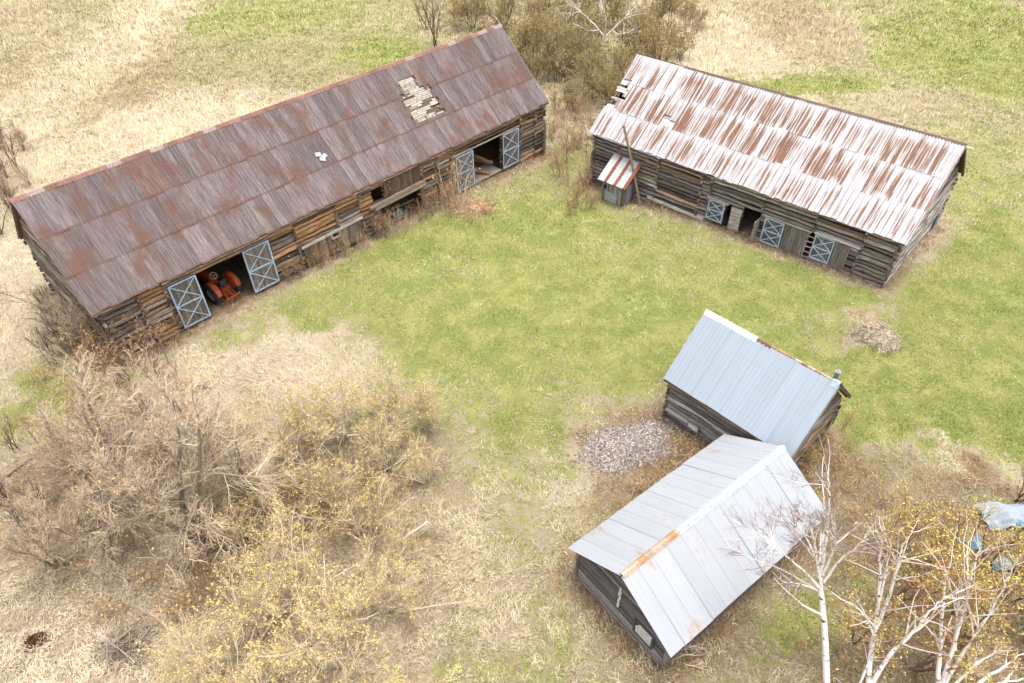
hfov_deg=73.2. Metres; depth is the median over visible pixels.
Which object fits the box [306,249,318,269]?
dead stalk clump
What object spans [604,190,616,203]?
door
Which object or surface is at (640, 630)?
window
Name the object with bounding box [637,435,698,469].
bramble patch
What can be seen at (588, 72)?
thicket bush
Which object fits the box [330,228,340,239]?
window
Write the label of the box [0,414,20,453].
bare sapling
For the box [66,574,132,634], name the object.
bramble patch
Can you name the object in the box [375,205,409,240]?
dead stalk clump
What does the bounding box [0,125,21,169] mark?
bare sapling
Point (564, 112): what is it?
dead stalk clump
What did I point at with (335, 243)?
budding sapling
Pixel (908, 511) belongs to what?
bramble patch
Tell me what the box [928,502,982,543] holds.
bramble patch
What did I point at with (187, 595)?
bramble patch
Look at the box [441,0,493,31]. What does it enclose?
thicket bush
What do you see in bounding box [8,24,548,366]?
log barn
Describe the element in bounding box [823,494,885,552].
bramble patch
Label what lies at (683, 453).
bramble patch
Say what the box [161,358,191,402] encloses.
budding sapling
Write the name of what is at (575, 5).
thicket bush
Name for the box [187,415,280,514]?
bare tree
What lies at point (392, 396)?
willow shrub
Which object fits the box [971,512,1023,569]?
golden leafed tree
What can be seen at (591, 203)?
budding sapling
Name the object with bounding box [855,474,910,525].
bramble patch
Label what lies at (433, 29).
bare sapling
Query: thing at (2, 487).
bare sapling
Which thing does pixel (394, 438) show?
willow shrub
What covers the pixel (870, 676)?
birch tree
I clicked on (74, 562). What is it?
bramble patch
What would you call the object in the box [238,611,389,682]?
willow shrub
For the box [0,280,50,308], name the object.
bare sapling
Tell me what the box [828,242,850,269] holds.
plank door
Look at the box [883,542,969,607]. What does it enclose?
golden leafed tree
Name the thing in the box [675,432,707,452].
bramble patch
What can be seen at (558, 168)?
budding sapling
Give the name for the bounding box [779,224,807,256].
plank door
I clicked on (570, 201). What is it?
bramble patch
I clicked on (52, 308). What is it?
bare tree
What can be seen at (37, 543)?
bare tree
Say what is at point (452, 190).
dead stalk clump
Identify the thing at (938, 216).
side door
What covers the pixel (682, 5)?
thicket bush
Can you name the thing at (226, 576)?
bramble patch
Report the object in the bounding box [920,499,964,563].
golden leafed tree
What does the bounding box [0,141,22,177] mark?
bare tree
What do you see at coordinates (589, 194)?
bramble patch
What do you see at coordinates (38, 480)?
bramble patch
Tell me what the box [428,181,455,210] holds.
dead stalk clump
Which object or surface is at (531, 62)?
thicket bush
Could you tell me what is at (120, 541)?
bramble patch
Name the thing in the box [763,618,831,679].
bramble patch
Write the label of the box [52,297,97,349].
bare tree
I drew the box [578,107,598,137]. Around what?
budding sapling
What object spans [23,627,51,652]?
stump
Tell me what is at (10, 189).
bare tree
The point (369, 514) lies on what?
willow shrub
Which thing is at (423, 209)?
budding sapling
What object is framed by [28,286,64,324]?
bare tree
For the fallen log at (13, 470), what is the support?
on the ground at (658, 304)
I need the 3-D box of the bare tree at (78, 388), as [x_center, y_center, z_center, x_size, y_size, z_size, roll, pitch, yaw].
[-22.180,3.040,35.676,4.788,7.378,4.369,0,42,1]
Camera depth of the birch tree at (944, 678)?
25.70 m
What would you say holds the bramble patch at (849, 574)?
on the ground at (658, 304)
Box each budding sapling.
[50,370,127,413]
[56,326,105,378]
[60,304,129,357]
[63,332,146,391]
[102,305,135,357]
[113,322,175,385]
[122,299,170,353]
[155,309,190,342]
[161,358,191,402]
[280,259,292,282]
[287,254,304,278]
[308,241,326,267]
[324,229,349,258]
[362,206,385,240]
[376,201,396,234]
[407,200,428,220]
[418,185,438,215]
[435,169,453,204]
[546,113,558,141]
[546,147,570,178]
[549,87,563,111]
[555,127,573,163]
[562,88,585,121]
[565,196,578,216]
[568,119,590,151]
[572,182,591,205]
[573,171,591,190]
[576,161,597,185]
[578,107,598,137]
[585,189,599,208]
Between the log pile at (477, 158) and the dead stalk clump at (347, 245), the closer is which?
the dead stalk clump at (347, 245)
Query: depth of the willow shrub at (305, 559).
30.04 m
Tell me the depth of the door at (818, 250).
48.89 m
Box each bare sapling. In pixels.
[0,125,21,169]
[0,153,10,196]
[0,173,17,212]
[0,181,20,234]
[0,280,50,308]
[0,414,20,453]
[0,457,47,506]
[0,468,8,505]
[0,471,53,531]
[15,323,58,365]
[28,298,87,350]
[32,292,74,332]
[63,327,102,369]
[411,0,444,29]
[419,0,446,46]
[1014,466,1023,503]
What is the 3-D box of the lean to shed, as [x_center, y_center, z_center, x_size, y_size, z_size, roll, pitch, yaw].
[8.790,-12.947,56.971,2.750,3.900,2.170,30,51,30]
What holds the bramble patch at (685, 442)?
on the ground at (658, 304)
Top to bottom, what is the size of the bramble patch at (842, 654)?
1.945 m
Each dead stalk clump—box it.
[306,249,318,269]
[320,241,336,265]
[331,234,351,260]
[352,228,370,251]
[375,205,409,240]
[400,210,415,232]
[428,143,479,216]
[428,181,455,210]
[547,102,576,128]
[547,140,570,167]
[557,163,571,186]
[561,120,587,151]
[577,100,597,121]
[584,149,592,172]
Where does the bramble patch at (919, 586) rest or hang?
on the ground at (658, 304)
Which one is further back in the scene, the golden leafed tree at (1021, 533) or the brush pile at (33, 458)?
the brush pile at (33, 458)
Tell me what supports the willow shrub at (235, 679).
on the ground at (658, 304)
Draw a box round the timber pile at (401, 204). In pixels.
[384,198,414,220]
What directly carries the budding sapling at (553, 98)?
on the ground at (658, 304)
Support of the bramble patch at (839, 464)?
on the ground at (658, 304)
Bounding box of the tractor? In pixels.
[196,268,242,304]
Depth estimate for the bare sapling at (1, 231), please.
53.96 m
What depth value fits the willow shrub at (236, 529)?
32.46 m
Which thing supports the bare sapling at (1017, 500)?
on the ground at (658, 304)
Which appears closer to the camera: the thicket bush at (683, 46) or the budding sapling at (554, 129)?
the budding sapling at (554, 129)
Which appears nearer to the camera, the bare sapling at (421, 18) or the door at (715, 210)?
the door at (715, 210)
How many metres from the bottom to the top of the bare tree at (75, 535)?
7.202 m
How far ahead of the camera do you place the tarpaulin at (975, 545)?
33.16 m
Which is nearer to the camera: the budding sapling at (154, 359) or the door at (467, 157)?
the budding sapling at (154, 359)
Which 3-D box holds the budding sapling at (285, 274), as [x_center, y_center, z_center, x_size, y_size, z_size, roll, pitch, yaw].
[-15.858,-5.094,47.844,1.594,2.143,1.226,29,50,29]
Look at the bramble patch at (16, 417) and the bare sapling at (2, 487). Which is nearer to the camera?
the bare sapling at (2, 487)
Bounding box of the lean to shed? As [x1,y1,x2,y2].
[598,153,641,206]
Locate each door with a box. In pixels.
[167,274,210,328]
[242,240,279,292]
[455,150,474,192]
[502,127,518,168]
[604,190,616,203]
[705,198,724,223]
[728,207,741,230]
[749,217,760,242]
[759,217,784,247]
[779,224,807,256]
[808,234,835,263]
[816,409,840,448]
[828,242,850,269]
[931,211,941,229]
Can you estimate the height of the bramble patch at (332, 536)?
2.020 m
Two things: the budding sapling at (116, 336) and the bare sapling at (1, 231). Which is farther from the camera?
the bare sapling at (1, 231)
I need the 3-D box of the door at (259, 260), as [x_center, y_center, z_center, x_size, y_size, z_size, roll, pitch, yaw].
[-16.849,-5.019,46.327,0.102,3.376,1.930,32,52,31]
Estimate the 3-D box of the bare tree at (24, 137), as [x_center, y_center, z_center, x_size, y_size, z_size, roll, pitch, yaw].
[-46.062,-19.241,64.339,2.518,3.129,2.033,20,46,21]
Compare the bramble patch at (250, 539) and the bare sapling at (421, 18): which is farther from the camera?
the bare sapling at (421, 18)
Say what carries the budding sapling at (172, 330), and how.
on the ground at (658, 304)
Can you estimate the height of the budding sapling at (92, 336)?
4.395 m
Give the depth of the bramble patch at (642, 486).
35.67 m
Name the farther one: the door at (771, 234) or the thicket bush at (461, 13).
the thicket bush at (461, 13)
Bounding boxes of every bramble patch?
[0,402,44,440]
[8,446,75,501]
[19,351,67,390]
[22,422,72,446]
[37,541,130,597]
[51,392,73,419]
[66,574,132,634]
[78,498,181,580]
[120,544,185,621]
[137,545,214,627]
[183,518,280,615]
[211,500,298,586]
[241,467,317,539]
[243,492,330,561]
[324,491,388,544]
[376,577,438,637]
[457,207,483,227]
[477,205,494,219]
[558,194,592,208]
[567,178,591,198]
[576,190,595,202]
[593,473,635,498]
[604,484,629,509]
[625,470,656,497]
[631,455,673,483]
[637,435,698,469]
[656,441,699,470]
[659,429,700,469]
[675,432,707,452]
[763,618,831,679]
[796,451,832,492]
[802,620,901,682]
[806,438,848,469]
[811,434,868,485]
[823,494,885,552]
[824,550,892,602]
[825,458,871,505]
[830,433,870,467]
[841,579,906,638]
[847,456,894,488]
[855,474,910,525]
[884,551,961,620]
[885,497,941,542]
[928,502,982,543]
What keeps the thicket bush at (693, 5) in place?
on the ground at (658, 304)
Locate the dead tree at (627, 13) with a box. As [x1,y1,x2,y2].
[561,0,648,61]
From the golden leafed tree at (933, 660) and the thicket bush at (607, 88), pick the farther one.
the thicket bush at (607, 88)
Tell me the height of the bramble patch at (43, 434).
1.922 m
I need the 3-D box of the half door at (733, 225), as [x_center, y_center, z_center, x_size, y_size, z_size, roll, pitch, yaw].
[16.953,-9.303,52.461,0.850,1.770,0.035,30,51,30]
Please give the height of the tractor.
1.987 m
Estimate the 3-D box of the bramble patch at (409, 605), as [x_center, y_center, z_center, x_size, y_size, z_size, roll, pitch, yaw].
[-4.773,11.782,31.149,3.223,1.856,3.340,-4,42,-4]
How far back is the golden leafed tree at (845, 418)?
38.08 m
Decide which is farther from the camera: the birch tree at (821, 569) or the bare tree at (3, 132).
the bare tree at (3, 132)
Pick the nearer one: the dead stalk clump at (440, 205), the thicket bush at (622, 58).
the dead stalk clump at (440, 205)
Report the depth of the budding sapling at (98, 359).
39.56 m
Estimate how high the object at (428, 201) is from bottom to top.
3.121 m
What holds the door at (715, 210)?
in the log barn at (865, 197)
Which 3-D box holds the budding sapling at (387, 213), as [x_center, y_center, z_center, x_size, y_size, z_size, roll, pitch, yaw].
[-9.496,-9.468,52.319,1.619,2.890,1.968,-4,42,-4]
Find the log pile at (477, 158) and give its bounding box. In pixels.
[473,154,492,174]
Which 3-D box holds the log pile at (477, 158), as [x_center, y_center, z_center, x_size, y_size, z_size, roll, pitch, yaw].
[-3.597,-15.646,59.629,3.726,1.853,1.735,5,43,6]
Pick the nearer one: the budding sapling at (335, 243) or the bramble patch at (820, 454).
the bramble patch at (820, 454)
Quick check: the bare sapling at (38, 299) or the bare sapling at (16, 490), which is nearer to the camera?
the bare sapling at (16, 490)
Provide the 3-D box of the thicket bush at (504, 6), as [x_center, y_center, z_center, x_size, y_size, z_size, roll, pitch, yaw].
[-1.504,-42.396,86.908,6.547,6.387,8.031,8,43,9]
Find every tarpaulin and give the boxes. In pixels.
[959,536,985,549]
[973,501,1023,529]
[987,558,1012,570]
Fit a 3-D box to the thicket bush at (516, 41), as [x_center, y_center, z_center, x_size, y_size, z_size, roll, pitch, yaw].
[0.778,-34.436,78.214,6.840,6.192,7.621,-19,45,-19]
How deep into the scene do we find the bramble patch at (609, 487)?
35.77 m
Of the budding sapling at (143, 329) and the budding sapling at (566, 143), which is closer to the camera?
the budding sapling at (143, 329)
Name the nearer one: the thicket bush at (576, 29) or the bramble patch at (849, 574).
the bramble patch at (849, 574)
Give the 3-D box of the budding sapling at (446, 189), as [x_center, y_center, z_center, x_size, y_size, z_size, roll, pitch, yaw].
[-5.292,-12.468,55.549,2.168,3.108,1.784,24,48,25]
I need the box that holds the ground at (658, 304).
[0,0,1023,682]
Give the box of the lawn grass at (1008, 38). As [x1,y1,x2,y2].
[0,0,1023,682]
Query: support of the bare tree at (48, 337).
on the ground at (658, 304)
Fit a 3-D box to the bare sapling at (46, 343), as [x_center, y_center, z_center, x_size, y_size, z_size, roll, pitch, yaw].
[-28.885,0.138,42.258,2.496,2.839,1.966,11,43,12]
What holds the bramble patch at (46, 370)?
on the ground at (658, 304)
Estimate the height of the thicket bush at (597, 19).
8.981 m
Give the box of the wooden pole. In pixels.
[623,125,640,205]
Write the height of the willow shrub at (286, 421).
4.013 m
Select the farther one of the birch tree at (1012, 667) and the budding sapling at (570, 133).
the budding sapling at (570, 133)
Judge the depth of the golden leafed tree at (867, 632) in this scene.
27.42 m
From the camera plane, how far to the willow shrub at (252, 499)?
33.64 m
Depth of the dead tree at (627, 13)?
73.44 m
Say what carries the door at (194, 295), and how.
in the log barn at (265, 191)
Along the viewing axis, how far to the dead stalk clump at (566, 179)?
59.49 m
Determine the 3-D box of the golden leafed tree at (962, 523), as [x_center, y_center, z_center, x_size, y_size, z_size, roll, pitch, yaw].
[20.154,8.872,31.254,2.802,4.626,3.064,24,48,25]
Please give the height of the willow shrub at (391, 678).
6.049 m
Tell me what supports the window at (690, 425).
in the log shed at (722, 376)
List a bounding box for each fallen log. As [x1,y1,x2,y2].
[5,445,52,476]
[185,505,205,540]
[261,558,362,619]
[393,521,431,546]
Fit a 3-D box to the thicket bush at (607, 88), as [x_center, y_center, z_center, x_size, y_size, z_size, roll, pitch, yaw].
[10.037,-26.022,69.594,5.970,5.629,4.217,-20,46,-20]
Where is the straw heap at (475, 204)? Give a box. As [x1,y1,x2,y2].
[431,197,504,216]
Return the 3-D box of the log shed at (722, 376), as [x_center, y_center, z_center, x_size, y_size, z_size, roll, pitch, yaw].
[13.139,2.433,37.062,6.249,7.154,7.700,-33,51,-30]
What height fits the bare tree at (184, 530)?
10.978 m
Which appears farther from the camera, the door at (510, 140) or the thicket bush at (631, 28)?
the thicket bush at (631, 28)
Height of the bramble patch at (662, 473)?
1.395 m
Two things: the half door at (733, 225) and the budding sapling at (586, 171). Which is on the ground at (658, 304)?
the budding sapling at (586, 171)
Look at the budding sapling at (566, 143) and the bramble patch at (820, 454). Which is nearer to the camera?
the bramble patch at (820, 454)
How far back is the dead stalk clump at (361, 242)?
50.95 m
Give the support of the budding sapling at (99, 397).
on the ground at (658, 304)
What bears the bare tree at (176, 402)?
on the ground at (658, 304)
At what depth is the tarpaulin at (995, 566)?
32.41 m
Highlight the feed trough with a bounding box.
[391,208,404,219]
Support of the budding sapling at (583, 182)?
on the ground at (658, 304)
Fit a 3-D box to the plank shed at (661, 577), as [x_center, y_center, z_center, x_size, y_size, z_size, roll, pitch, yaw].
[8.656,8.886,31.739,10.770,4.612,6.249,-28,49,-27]
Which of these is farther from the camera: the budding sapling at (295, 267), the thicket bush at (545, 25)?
the thicket bush at (545, 25)
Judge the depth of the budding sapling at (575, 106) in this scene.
68.04 m
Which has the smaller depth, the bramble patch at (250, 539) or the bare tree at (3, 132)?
the bramble patch at (250, 539)
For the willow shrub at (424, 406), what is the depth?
37.76 m
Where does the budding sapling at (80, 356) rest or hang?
on the ground at (658, 304)
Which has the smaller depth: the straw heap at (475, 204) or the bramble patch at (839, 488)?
the bramble patch at (839, 488)
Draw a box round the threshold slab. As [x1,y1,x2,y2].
[474,163,501,183]
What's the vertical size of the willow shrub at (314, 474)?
4.745 m
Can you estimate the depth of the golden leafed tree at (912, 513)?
31.78 m
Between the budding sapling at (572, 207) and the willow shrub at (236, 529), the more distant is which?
the budding sapling at (572, 207)
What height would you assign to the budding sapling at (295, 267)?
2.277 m
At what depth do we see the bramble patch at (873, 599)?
30.68 m
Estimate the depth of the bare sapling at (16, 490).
34.41 m
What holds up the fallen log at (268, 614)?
on the ground at (658, 304)
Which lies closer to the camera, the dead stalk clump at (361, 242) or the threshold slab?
the dead stalk clump at (361, 242)
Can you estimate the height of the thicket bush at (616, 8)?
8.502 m
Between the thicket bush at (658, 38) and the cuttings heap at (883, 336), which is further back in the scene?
the thicket bush at (658, 38)
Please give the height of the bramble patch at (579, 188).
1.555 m
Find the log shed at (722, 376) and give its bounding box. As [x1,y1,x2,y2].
[662,309,851,465]
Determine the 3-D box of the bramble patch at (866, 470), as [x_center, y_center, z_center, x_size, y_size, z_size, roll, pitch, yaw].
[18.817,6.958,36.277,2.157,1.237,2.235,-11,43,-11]
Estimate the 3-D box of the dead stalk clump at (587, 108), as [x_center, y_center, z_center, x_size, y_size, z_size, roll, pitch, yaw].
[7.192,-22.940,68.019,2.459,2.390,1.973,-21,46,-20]
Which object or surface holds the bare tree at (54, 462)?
on the ground at (658, 304)
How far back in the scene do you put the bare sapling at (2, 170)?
57.91 m
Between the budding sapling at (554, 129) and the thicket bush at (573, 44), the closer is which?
the budding sapling at (554, 129)
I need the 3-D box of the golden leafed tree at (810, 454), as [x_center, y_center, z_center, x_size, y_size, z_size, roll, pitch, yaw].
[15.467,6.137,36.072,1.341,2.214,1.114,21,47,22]
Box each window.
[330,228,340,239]
[602,182,607,190]
[632,618,654,649]
[686,421,699,433]
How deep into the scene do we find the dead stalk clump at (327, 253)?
49.57 m
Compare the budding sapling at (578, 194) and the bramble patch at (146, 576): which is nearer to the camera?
the bramble patch at (146, 576)
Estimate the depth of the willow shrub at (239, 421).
36.32 m
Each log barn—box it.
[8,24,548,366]
[589,54,973,288]
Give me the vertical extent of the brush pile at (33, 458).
1.604 m
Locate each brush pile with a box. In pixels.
[15,433,70,475]
[88,603,171,676]
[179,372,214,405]
[674,640,711,673]
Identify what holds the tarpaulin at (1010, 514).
on the ground at (658, 304)
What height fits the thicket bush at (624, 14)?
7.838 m
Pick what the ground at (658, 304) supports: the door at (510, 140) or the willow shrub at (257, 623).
the willow shrub at (257, 623)
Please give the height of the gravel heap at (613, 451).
0.565 m
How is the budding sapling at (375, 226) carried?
on the ground at (658, 304)
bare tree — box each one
[0,121,16,147]
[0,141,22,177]
[0,170,17,197]
[0,481,72,594]
[5,119,34,149]
[7,164,31,184]
[7,344,174,517]
[9,391,127,531]
[17,438,181,587]
[27,295,86,340]
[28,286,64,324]
[28,311,67,357]
[39,341,131,444]
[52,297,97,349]
[66,341,325,589]
[85,348,191,458]
[134,375,254,484]
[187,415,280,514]
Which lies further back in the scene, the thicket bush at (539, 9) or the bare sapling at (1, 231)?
the thicket bush at (539, 9)
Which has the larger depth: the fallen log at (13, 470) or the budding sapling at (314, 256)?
the budding sapling at (314, 256)
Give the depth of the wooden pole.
55.36 m
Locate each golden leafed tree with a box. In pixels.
[799,443,823,470]
[817,423,843,452]
[835,593,920,676]
[841,408,859,431]
[871,502,934,562]
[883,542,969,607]
[888,476,946,550]
[898,541,1023,662]
[901,609,1010,682]
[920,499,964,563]
[921,496,1003,578]
[929,530,1007,623]
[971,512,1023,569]
[986,522,1023,585]
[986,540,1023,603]
[1015,573,1023,642]
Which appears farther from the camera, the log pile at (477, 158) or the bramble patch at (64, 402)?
the log pile at (477, 158)
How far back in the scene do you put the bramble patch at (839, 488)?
35.52 m
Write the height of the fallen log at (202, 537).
2.130 m
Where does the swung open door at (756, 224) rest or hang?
in the log barn at (865, 197)
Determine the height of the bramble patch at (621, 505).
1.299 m
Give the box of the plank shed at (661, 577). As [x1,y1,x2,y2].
[568,434,825,670]
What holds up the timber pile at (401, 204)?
on the ground at (658, 304)
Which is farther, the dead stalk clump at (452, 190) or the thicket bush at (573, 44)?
the thicket bush at (573, 44)
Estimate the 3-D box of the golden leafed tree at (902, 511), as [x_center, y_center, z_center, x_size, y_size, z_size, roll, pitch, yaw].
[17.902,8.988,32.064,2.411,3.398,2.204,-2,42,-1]
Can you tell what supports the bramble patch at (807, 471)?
on the ground at (658, 304)
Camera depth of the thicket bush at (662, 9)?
83.78 m
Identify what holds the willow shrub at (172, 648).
on the ground at (658, 304)
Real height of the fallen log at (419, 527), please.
0.802 m
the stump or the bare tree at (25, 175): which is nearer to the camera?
the stump
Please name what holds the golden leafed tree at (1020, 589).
on the ground at (658, 304)
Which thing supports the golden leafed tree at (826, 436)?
on the ground at (658, 304)
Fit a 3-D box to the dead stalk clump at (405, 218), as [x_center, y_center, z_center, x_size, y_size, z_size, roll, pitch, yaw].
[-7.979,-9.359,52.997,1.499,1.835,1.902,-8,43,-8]
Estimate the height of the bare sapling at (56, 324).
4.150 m
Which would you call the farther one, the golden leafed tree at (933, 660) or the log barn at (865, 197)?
the log barn at (865, 197)
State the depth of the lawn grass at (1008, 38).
52.81 m
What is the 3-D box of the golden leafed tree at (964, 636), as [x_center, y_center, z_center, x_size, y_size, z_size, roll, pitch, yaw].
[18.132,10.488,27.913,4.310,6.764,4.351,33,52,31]
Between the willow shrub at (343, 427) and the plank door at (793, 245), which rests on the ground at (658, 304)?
the willow shrub at (343, 427)
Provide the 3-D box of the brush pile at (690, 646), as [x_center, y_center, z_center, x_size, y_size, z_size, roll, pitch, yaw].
[7.605,13.083,29.303,1.776,0.983,1.791,-1,42,0]
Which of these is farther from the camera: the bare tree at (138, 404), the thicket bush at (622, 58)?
the thicket bush at (622, 58)
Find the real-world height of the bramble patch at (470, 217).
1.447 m
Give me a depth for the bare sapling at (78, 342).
41.01 m
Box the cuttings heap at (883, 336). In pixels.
[837,320,914,357]
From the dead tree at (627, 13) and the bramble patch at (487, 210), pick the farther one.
the dead tree at (627, 13)
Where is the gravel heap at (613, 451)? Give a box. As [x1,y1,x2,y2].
[561,411,688,485]
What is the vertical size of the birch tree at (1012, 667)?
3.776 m
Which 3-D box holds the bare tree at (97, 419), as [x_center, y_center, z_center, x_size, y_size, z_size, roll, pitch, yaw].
[-18.983,4.444,32.253,6.275,10.552,6.877,2,42,3]
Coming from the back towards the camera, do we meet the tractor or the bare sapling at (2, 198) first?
the bare sapling at (2, 198)
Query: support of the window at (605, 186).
in the lean to shed
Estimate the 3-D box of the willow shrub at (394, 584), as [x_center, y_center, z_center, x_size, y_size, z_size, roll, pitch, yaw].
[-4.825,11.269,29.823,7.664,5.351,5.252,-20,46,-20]
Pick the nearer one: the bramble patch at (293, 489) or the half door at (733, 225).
the bramble patch at (293, 489)
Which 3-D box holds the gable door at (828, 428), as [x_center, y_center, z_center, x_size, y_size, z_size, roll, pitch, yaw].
[17.256,4.801,37.682,0.100,2.318,1.850,32,51,31]
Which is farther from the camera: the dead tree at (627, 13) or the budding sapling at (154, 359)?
the dead tree at (627, 13)
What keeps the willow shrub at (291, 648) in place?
on the ground at (658, 304)
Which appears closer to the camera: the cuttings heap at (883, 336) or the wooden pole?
the cuttings heap at (883, 336)
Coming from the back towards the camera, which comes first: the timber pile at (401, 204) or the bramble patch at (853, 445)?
the timber pile at (401, 204)
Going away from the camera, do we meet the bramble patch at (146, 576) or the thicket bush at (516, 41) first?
the bramble patch at (146, 576)
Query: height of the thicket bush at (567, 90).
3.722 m
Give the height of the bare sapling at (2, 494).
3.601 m
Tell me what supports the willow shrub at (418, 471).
on the ground at (658, 304)
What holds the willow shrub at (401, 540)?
on the ground at (658, 304)
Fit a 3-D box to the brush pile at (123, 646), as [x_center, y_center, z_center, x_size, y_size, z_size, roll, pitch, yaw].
[-16.743,12.680,29.905,3.562,1.321,3.350,-1,42,0]
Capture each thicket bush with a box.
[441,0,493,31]
[448,0,487,14]
[472,0,521,33]
[505,5,544,62]
[515,0,568,68]
[516,0,574,39]
[523,47,551,79]
[530,14,601,83]
[541,0,628,61]
[547,8,610,73]
[553,0,601,24]
[559,74,598,112]
[572,36,625,101]
[579,0,632,27]
[583,25,662,85]
[589,57,628,104]
[612,0,667,55]
[617,1,667,58]
[623,4,683,61]
[627,0,693,31]
[658,0,696,12]
[662,16,704,62]
[676,0,712,30]
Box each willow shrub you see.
[130,516,353,682]
[144,591,291,682]
[173,606,316,682]
[184,498,259,563]
[202,398,274,464]
[224,457,303,526]
[229,477,409,636]
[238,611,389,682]
[241,550,382,682]
[251,444,378,546]
[252,382,349,462]
[289,368,369,463]
[313,469,419,582]
[328,538,490,682]
[345,350,446,447]
[349,390,427,491]
[355,657,466,682]
[373,508,448,572]
[390,430,453,495]
[392,367,448,436]
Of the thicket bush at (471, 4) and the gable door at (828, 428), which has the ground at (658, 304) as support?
the thicket bush at (471, 4)
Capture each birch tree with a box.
[717,426,911,682]
[824,502,997,682]
[892,500,1023,682]
[979,646,1023,682]
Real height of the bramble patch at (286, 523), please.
2.328 m
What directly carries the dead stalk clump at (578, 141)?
on the ground at (658, 304)
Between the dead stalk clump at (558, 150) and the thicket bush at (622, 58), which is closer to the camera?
the dead stalk clump at (558, 150)

